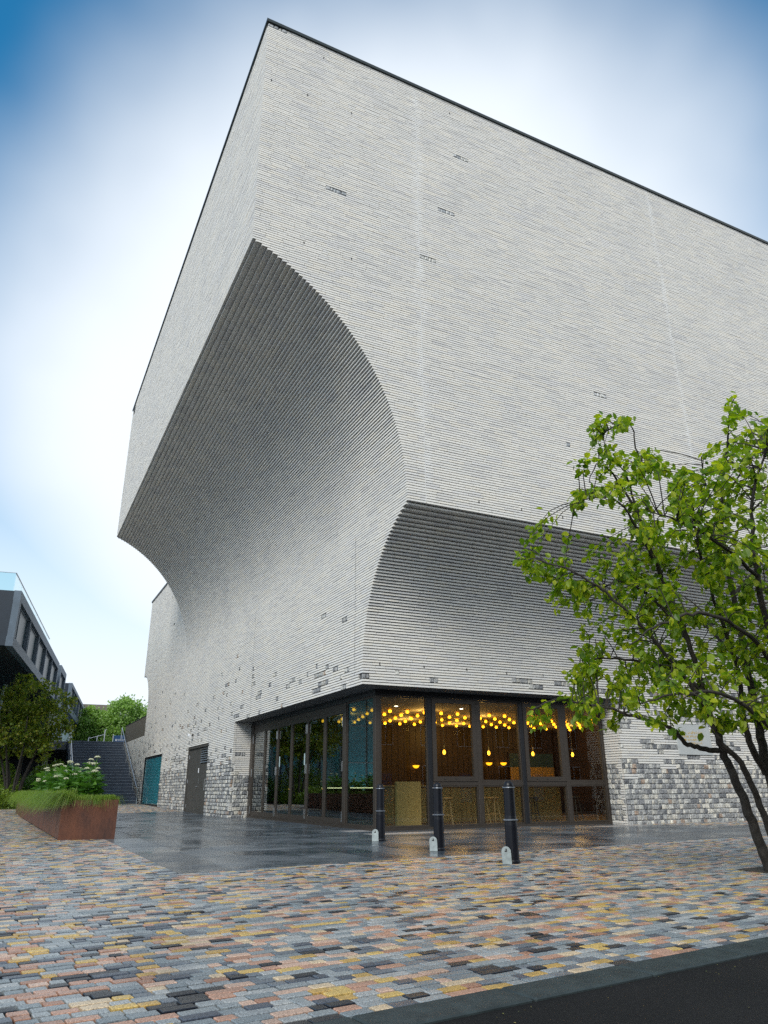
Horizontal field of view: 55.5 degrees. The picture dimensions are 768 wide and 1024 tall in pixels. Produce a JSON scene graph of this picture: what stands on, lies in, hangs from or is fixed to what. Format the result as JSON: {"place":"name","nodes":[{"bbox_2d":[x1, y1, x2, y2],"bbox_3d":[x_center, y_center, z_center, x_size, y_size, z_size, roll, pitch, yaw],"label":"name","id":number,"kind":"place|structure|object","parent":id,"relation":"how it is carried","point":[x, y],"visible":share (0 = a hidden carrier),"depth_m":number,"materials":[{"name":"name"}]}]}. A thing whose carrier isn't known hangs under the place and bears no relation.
{"place":"outdoors","nodes":[
{"label":"outdoors","id":0,"kind":"place"},
{"bbox_2d":[0,740,66,766],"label":"terrace","id":1,"kind":"structure","parent":0,"point":[59,753],"depth_m":58.85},
{"bbox_2d":[54,683,87,740],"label":"wing","id":2,"kind":"structure","parent":1,"relation":"on","point":[69,687],"depth_m":77.25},
{"bbox_2d":[75,700,79,717],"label":"window","id":3,"kind":"structure","parent":2,"relation":"in","point":[77,706],"depth_m":84.74,"materials":[{"name":"glass"}]},
{"bbox_2d":[73,704,109,740],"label":"tree","id":4,"kind":"object","parent":1,"relation":"on","point":[84,730],"visible":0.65,"depth_m":86.26,"materials":[{"name":"green plant"}]},
{"bbox_2d":[88,729,106,740],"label":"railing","id":5,"kind":"object","parent":1,"relation":"on","point":[98,735],"visible":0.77,"depth_m":59.53,"materials":[{"name":"silver metal"}]},
{"bbox_2d":[112,734,123,742],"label":"notice board","id":6,"kind":"object","parent":1,"relation":"on","point":[116,738],"visible":0.64,"depth_m":58.22,"materials":[{"name":"paint"}]},
{"bbox_2d":[94,692,147,741],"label":"tree","id":7,"kind":"object","parent":1,"relation":"on","point":[130,708],"visible":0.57,"depth_m":85.68,"materials":[{"name":"green plant"}]},
{"bbox_2d":[83,704,110,719],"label":"house","id":8,"kind":"structure","parent":0,"point":[101,706],"depth_m":130.57,"materials":[{"name":"white paint"}]},
{"bbox_2d":[0,804,767,1023],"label":"paved square","id":9,"kind":"structure","parent":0,"point":[98,931],"depth_m":5.76,"materials":[{"name":"stone"}]},
{"bbox_2d":[16,799,118,839],"bbox_3d":[-11.466,10.204,25.016,1.693,0.824,21.601,10,-23,-24],"label":"steel planter","id":10,"kind":"object","parent":9,"relation":"on","point":[75,822],"visible":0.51,"depth_m":16.16,"materials":[{"name":"metal"}]},
{"bbox_2d":[30,770,49,790],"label":"flowering plant","id":11,"kind":"object","parent":10,"relation":"in","point":[41,787],"visible":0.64,"depth_m":24.98,"materials":[{"name":"green plant"}]},
{"bbox_2d":[31,767,49,788],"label":"flowering plant","id":12,"kind":"object","parent":10,"relation":"in","point":[35,787],"visible":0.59,"depth_m":26.52,"materials":[{"name":"green plant"}]},
{"bbox_2d":[36,770,57,790],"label":"flowering plant","id":13,"kind":"object","parent":10,"relation":"in","point":[49,777],"visible":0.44,"depth_m":20.73,"materials":[{"name":"green plant"}]},
{"bbox_2d":[42,763,63,786],"bbox_3d":[-9.980,8.244,22.284,0.866,1.087,1.004,-6,-22,15],"label":"flowering plant","id":14,"kind":"object","parent":10,"relation":"in","point":[53,772],"visible":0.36,"depth_m":22.21,"materials":[{"name":"green plant"}]},
{"bbox_2d":[42,764,63,787],"bbox_3d":[-9.708,8.077,21.796,0.950,1.047,0.883,-8,-22,20],"label":"flowering plant","id":15,"kind":"object","parent":10,"relation":"in","point":[56,772],"visible":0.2,"depth_m":21.70,"materials":[{"name":"green plant"}]},
{"bbox_2d":[0,788,125,816],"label":"planter grass","id":16,"kind":"structure","parent":10,"relation":"in","point":[41,799],"depth_m":16.47,"materials":[{"name":"green plant"}]},
{"bbox_2d":[45,760,81,789],"bbox_3d":[-7.839,6.715,18.174,0.927,1.004,0.800,-9,-22,22],"label":"flowering plant","id":17,"kind":"object","parent":10,"relation":"in","point":[66,773],"visible":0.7,"depth_m":18.14,"materials":[{"name":"green plant"}]},
{"bbox_2d":[51,763,83,791],"bbox_3d":[-7.543,6.510,17.516,0.829,0.914,0.771,-9,-22,22],"label":"flowering plant","id":18,"kind":"object","parent":10,"relation":"in","point":[67,783],"visible":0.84,"depth_m":17.45,"materials":[{"name":"green plant"}]},
{"bbox_2d":[50,762,85,789],"bbox_3d":[-8.525,7.233,19.580,0.961,1.041,0.829,-10,-23,24],"label":"flowering plant","id":19,"kind":"object","parent":10,"relation":"in","point":[61,775],"visible":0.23,"depth_m":19.66,"materials":[{"name":"green plant"}]},
{"bbox_2d":[72,756,107,795],"bbox_3d":[-6.956,6.319,17.241,0.878,1.071,0.798,5,-22,-15],"label":"flowering plant","id":20,"kind":"object","parent":10,"relation":"in","point":[92,786],"visible":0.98,"depth_m":17.17,"materials":[{"name":"green plant"}]},
{"bbox_2d":[82,758,100,792],"bbox_3d":[-7.586,6.848,18.621,0.875,1.068,0.796,-12,-24,28],"label":"flowering plant","id":21,"kind":"object","parent":10,"relation":"in","point":[89,769],"visible":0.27,"depth_m":18.65,"materials":[{"name":"green plant"}]},
{"bbox_2d":[78,762,106,793],"bbox_3d":[-7.123,6.625,17.869,0.808,0.944,0.830,-8,-22,20],"label":"flowering plant","id":22,"kind":"object","parent":10,"relation":"in","point":[100,789],"visible":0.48,"depth_m":17.77,"materials":[{"name":"green plant"}]},
{"bbox_2d":[86,762,103,778],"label":"flowering plant","id":23,"kind":"object","parent":10,"relation":"in","point":[97,768],"visible":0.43,"depth_m":19.57,"materials":[{"name":"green plant"}]},
{"bbox_2d":[501,846,511,864],"bbox_3d":[1.732,4.856,10.313,0.133,0.239,0.018,0,-35,-2],"label":"socket cover","id":24,"kind":"object","parent":9,"relation":"on","point":[506,854],"visible":1,"depth_m":10.31,"materials":[{"name":"white plastic"}]},
{"bbox_2d":[502,781,520,863],"bbox_3d":[1.839,4.491,10.598,0.215,1.108,0.215,10,-23,-24],"label":"bollard","id":25,"kind":"object","parent":9,"relation":"on","point":[511,830],"visible":0.96,"depth_m":10.53,"materials":[{"name":"black metal"}]},
{"bbox_2d":[736,867,767,872],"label":"tree pit","id":26,"kind":"object","parent":9,"relation":"on","point":[757,869],"visible":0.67,"depth_m":9.40,"materials":[{"name":"metal"}]},
{"bbox_2d":[512,391,767,871],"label":"street tree","id":27,"kind":"object","parent":26,"relation":"on","point":[714,534],"visible":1,"depth_m":9.07,"materials":[{"name":"green plant"}]},
{"bbox_2d":[0,0,767,717],"label":"sky","id":28,"kind":"structure","parent":0,"point":[116,116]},
{"bbox_2d":[105,811,767,873],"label":"slate terrace","id":29,"kind":"structure","parent":0,"point":[180,842],"depth_m":15.36,"materials":[{"name":"grey stone"}]},
{"bbox_2d":[372,829,378,841],"bbox_3d":[-0.180,6.625,14.945,0.133,0.239,0.018,0,-35,-2],"label":"socket cover","id":30,"kind":"object","parent":29,"relation":"on","point":[374,835],"visible":1,"depth_m":14.94,"materials":[{"name":"white plastic"}]},
{"bbox_2d":[376,784,385,840],"bbox_3d":[-0.073,6.261,15.230,0.215,1.108,0.215,10,-23,-24],"label":"bollard","id":31,"kind":"object","parent":29,"relation":"on","point":[380,817],"visible":1,"depth_m":15.15,"materials":[{"name":"black metal"}]},
{"bbox_2d":[429,837,437,850],"bbox_3d":[0.848,5.704,12.533,0.133,0.239,0.018,0,-35,-2],"label":"socket cover","id":32,"kind":"object","parent":29,"relation":"on","point":[433,843],"visible":1,"depth_m":12.53,"materials":[{"name":"white plastic"}]},
{"bbox_2d":[432,782,444,850],"bbox_3d":[0.955,5.339,12.818,0.215,1.108,0.215,10,-23,-24],"label":"bollard","id":33,"kind":"object","parent":29,"relation":"on","point":[438,818],"visible":0.98,"depth_m":12.75,"materials":[{"name":"black metal"}]},
{"bbox_2d":[434,953,767,1023],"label":"asphalt road","id":34,"kind":"structure","parent":0,"point":[728,992],"depth_m":3.66,"materials":[{"name":"black asphalt"}]},
{"bbox_3d":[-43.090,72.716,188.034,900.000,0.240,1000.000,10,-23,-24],"label":"ground","id":35,"kind":"structure","parent":0,"visible":0},
{"bbox_2d":[0,590,59,709],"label":"cantilever building","id":36,"kind":"structure","parent":35,"relation":"on","point":[25,648],"depth_m":42.76,"materials":[{"name":"stone"}]},
{"bbox_2d":[15,608,30,651],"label":"window","id":37,"kind":"structure","parent":36,"relation":"in","point":[23,627],"depth_m":41.59,"materials":[{"name":"glass"}]},
{"bbox_2d":[0,571,49,641],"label":"glass balustrade","id":38,"kind":"object","parent":36,"relation":"on","point":[39,621],"visible":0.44,"depth_m":47.81,"materials":[{"name":"glass"}]},
{"bbox_2d":[26,626,39,664],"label":"window","id":39,"kind":"structure","parent":36,"relation":"in","point":[33,641],"depth_m":45.91,"materials":[{"name":"glass"}]},
{"bbox_2d":[35,640,46,675],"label":"window","id":40,"kind":"structure","parent":36,"relation":"in","point":[41,653],"depth_m":50.30,"materials":[{"name":"glass"}]},
{"bbox_2d":[43,652,52,680],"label":"window","id":41,"kind":"structure","parent":36,"relation":"in","point":[48,662],"depth_m":54.60,"materials":[{"name":"glass"}]},
{"bbox_2d":[49,663,57,689],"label":"window","id":42,"kind":"structure","parent":36,"relation":"in","point":[53,677],"depth_m":59.03,"materials":[{"name":"glass"}]},
{"bbox_2d":[0,665,66,785],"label":"link block","id":43,"kind":"structure","parent":35,"relation":"on","point":[61,681],"depth_m":58.98,"materials":[{"name":"stone"}]},
{"bbox_2d":[58,676,64,700],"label":"window","id":44,"kind":"structure","parent":43,"relation":"in","point":[62,681],"depth_m":65.07,"materials":[{"name":"glass"}]},
{"bbox_2d":[66,741,135,803],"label":"stone stairs","id":45,"kind":"structure","parent":35,"relation":"on","point":[114,767],"depth_m":51.60,"materials":[{"name":"grey stone"}]},
{"bbox_2d":[68,733,72,769],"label":"handrail","id":46,"kind":"object","parent":45,"relation":"on","point":[70,750],"visible":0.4,"depth_m":51.20,"materials":[{"name":"metal"}]},
{"bbox_2d":[120,728,137,803],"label":"handrail","id":47,"kind":"object","parent":45,"relation":"on","point":[130,763],"visible":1,"depth_m":50.64,"materials":[{"name":"metal"}]},
{"bbox_2d":[117,18,767,830],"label":"brick hall","id":48,"kind":"structure","parent":35,"relation":"on","point":[411,340],"depth_m":22.48,"materials":[{"name":"brick"}]},
{"bbox_2d":[124,715,146,742],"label":"metal parapet","id":49,"kind":"structure","parent":48,"relation":"on","point":[134,730],"depth_m":52.41,"materials":[{"name":"metal"}]},
{"bbox_2d":[185,747,202,813],"bbox_3d":[-8.992,12.656,34.401,0.113,2.857,2.488,10,-23,-24],"label":"door","id":50,"kind":"structure","parent":48,"relation":"in","point":[195,756],"depth_m":34.36,"materials":[{"name":"paint"}]},
{"bbox_2d":[197,763,206,814],"bbox_3d":[-8.108,12.352,32.576,0.124,2.120,1.521,10,-23,-24],"label":"door","id":51,"kind":"structure","parent":48,"relation":"in","point":[201,794],"depth_m":32.70,"materials":[{"name":"paint"}]},
{"bbox_2d":[249,728,265,816],"bbox_3d":[-4.820,9.950,27.919,0.115,3.121,1.488,10,-23,-24],"label":"folding door","id":52,"kind":"structure","parent":48,"relation":"in","point":[255,807],"depth_m":27.96,"materials":[{"name":"clear glass"}]},
{"bbox_2d":[261,725,277,817],"bbox_3d":[-4.153,9.464,26.649,0.115,3.121,1.518,10,-23,-24],"label":"folding door","id":53,"kind":"structure","parent":48,"relation":"in","point":[271,741],"depth_m":26.68,"materials":[{"name":"clear glass"}]},
{"bbox_2d":[274,722,291,819],"bbox_3d":[-3.482,8.975,25.370,0.115,3.121,1.508,10,-23,-24],"label":"folding door","id":54,"kind":"structure","parent":48,"relation":"in","point":[284,734],"depth_m":25.40,"materials":[{"name":"clear glass"}]},
{"bbox_2d":[289,718,307,820],"bbox_3d":[-2.811,8.485,24.091,0.115,3.121,1.518,10,-23,-24],"label":"folding door","id":55,"kind":"structure","parent":48,"relation":"in","point":[297,797],"depth_m":24.11,"materials":[{"name":"clear glass"}]},
{"bbox_2d":[304,714,324,822],"bbox_3d":[-2.138,7.994,22.807,0.115,3.121,1.518,10,-23,-24],"label":"folding door","id":56,"kind":"structure","parent":48,"relation":"in","point":[313,812],"depth_m":22.82,"materials":[{"name":"clear glass"}]},
{"bbox_2d":[323,710,343,824],"bbox_3d":[-1.470,7.506,21.533,0.115,3.121,1.498,10,-23,-24],"label":"folding door","id":57,"kind":"structure","parent":48,"relation":"in","point":[333,750],"depth_m":21.56,"materials":[{"name":"clear glass"}]},
{"bbox_2d":[345,696,372,827],"bbox_3d":[-0.637,6.829,20.014,0.080,3.305,1.834,10,-23,-24],"label":"corner window","id":58,"kind":"structure","parent":48,"relation":"in","point":[359,737],"depth_m":20.02,"materials":[{"name":"clear glass"}]},
{"bbox_2d":[380,695,429,827],"bbox_3d":[0.529,6.630,19.507,1.445,3.304,0.080,10,-23,-24],"label":"window","id":59,"kind":"structure","parent":48,"relation":"in","point":[425,699],"depth_m":19.62,"materials":[{"name":"brown metal"}]},
{"bbox_2d":[395,782,421,825],"bbox_3d":[0.695,8.421,21.060,0.800,1.200,0.120,10,-23,-24],"label":"bar counter","id":60,"kind":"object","parent":48,"relation":"on","point":[407,803],"depth_m":21.00,"materials":[{"name":"beige wood"}]},
{"bbox_2d":[442,704,445,753],"bbox_3d":[1.762,6.427,21.651,0.090,1.460,0.090,10,-23,-24],"label":"pendant lamp","id":61,"kind":"object","parent":48,"relation":"hanging from","point":[444,752],"visible":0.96,"depth_m":21.47,"materials":[{"name":"yellow glass"}]},
{"bbox_2d":[442,798,453,823],"bbox_3d":[1.893,8.929,21.780,0.340,0.754,0.340,0,-21,0],"label":"bar stool","id":62,"kind":"object","parent":48,"relation":"on","point":[451,815],"visible":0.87,"depth_m":21.75,"materials":[{"name":"brown wood"}]},
{"bbox_2d":[431,698,478,780],"bbox_3d":[1.953,6.341,20.336,1.430,2.188,0.128,10,-23,-24],"label":"window","id":63,"kind":"structure","parent":48,"relation":"in","point":[471,703],"depth_m":20.33,"materials":[{"name":"brown metal"}]},
{"bbox_2d":[442,785,479,825],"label":"window","id":64,"kind":"structure","parent":48,"relation":"in","point":[477,792],"depth_m":19.93,"materials":[{"name":"brown metal"}]},
{"bbox_2d":[384,785,561,823],"bbox_3d":[3.050,9.524,23.888,6.500,1.100,0.700,10,-23,-24],"label":"bar counter","id":65,"kind":"object","parent":48,"relation":"on","point":[463,802],"visible":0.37,"depth_m":23.66,"materials":[{"name":"brown wood"}]},
{"bbox_2d":[476,797,490,823],"bbox_3d":[3.014,9.079,22.192,0.340,0.754,0.340,11,-24,-27],"label":"bar stool","id":66,"kind":"object","parent":48,"relation":"on","point":[485,798],"visible":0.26,"depth_m":22.15,"materials":[{"name":"brown wood"}]},
{"bbox_2d":[486,707,489,754],"bbox_3d":[3.163,6.664,22.295,0.090,1.460,0.090,10,-23,-24],"label":"pendant lamp","id":67,"kind":"object","parent":48,"relation":"hanging from","point":[488,752],"visible":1,"depth_m":22.13,"materials":[{"name":"yellow glass"}]},
{"bbox_2d":[487,797,501,822],"bbox_3d":[3.397,9.203,22.525,0.340,0.754,0.340,-19,-27,40],"label":"bar stool","id":68,"kind":"object","parent":48,"relation":"on","point":[493,803],"visible":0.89,"depth_m":22.52,"materials":[{"name":"brown wood"}]},
{"bbox_2d":[478,701,522,780],"bbox_3d":[3.330,6.583,20.995,1.380,2.188,0.080,10,-23,-24],"label":"window","id":69,"kind":"structure","parent":48,"relation":"in","point":[516,704],"depth_m":21.13,"materials":[{"name":"brown metal"}]},
{"bbox_2d":[483,785,525,824],"bbox_3d":[3.339,8.175,20.390,1.380,1.010,0.080,10,-23,-24],"label":"window","id":70,"kind":"structure","parent":48,"relation":"in","point":[522,790],"depth_m":20.47,"materials":[{"name":"brown metal"}]},
{"bbox_2d":[529,797,540,821],"bbox_3d":[4.721,9.406,23.081,0.340,0.754,0.340,4,-21,-12],"label":"bar stool","id":71,"kind":"object","parent":48,"relation":"on","point":[531,813],"visible":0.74,"depth_m":23.06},
{"bbox_2d":[522,703,566,780],"bbox_3d":[4.723,6.809,21.611,1.420,2.188,0.128,10,-23,-24],"label":"window","id":72,"kind":"structure","parent":48,"relation":"in","point":[557,708],"depth_m":21.60,"materials":[{"name":"brown metal"}]},
{"bbox_2d":[527,785,569,822],"bbox_3d":[4.722,8.409,21.026,1.420,1.010,0.080,10,-23,-24],"label":"window","id":73,"kind":"structure","parent":48,"relation":"in","point":[565,786],"depth_m":21.14,"materials":[{"name":"brown metal"}]},
{"bbox_2d":[568,710,573,756],"bbox_3d":[6.037,7.149,23.617,0.090,1.460,0.090,10,-23,-24],"label":"pendant lamp","id":74,"kind":"object","parent":48,"relation":"hanging from","point":[572,754],"visible":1,"depth_m":23.42,"materials":[{"name":"yellow glass"}]},
{"bbox_2d":[572,796,583,820],"bbox_3d":[6.248,9.665,23.784,0.340,0.754,0.340,15,-26,-35],"label":"bar stool","id":75,"kind":"object","parent":48,"relation":"on","point":[575,797],"visible":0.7,"depth_m":23.77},
{"bbox_2d":[563,705,604,780],"bbox_3d":[6.080,7.048,22.260,1.345,2.188,0.080,10,-23,-24],"label":"window","id":76,"kind":"structure","parent":48,"relation":"in","point":[598,728],"depth_m":22.28,"materials":[{"name":"brown metal"}]},
{"bbox_2d":[571,785,608,821],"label":"window","id":77,"kind":"structure","parent":48,"relation":"in","point":[604,786],"depth_m":21.78,"materials":[{"name":"brown metal"}]},
{"bbox_2d":[674,724,712,754],"bbox_3d":[9.873,7.254,23.253,1.480,0.920,0.058,10,-23,-24],"label":"wall plaque","id":78,"kind":"object","parent":48,"relation":"attached to","point":[692,732],"depth_m":23.23,"materials":[{"name":"stone"}]},
{"bbox_2d":[312,937,767,1023],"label":"kerb","id":79,"kind":"structure","parent":35,"relation":"on","point":[449,1008],"depth_m":3.90,"materials":[{"name":"grey concrete"}]},
{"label":"garden bed","id":80,"kind":"structure","parent":0,"visible":0},
{"bbox_2d":[0,787,16,809],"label":"shrub","id":81,"kind":"object","parent":80,"relation":"on","point":[4,794],"visible":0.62,"depth_m":37.72,"materials":[{"name":"green plant"}]},
{"bbox_2d":[0,783,21,807],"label":"shrub","id":82,"kind":"object","parent":80,"relation":"on","point":[2,786],"visible":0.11,"depth_m":39.75,"materials":[{"name":"green plant"}]},
{"bbox_2d":[0,760,25,791],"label":"shrub","id":83,"kind":"object","parent":80,"relation":"on","point":[1,776],"visible":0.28,"depth_m":41.65,"materials":[{"name":"green plant"}]},
{"bbox_2d":[20,773,40,790],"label":"shrub","id":84,"kind":"object","parent":80,"relation":"on","point":[29,780],"visible":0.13,"depth_m":43.00,"materials":[{"name":"green plant"}]},
{"bbox_2d":[0,673,77,793],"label":"garden tree","id":85,"kind":"object","parent":80,"relation":"on","point":[45,734],"visible":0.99,"depth_m":40.52,"materials":[{"name":"green plant"}]},
{"bbox_2d":[25,762,52,789],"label":"shrub","id":86,"kind":"object","parent":80,"relation":"on","point":[39,768],"visible":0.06,"depth_m":45.58,"materials":[{"name":"green plant"}]},
{"bbox_2d":[47,758,66,768],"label":"shrub","id":87,"kind":"object","parent":80,"relation":"on","point":[55,762],"visible":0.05,"depth_m":48.28,"materials":[{"name":"green plant"}]}
]}

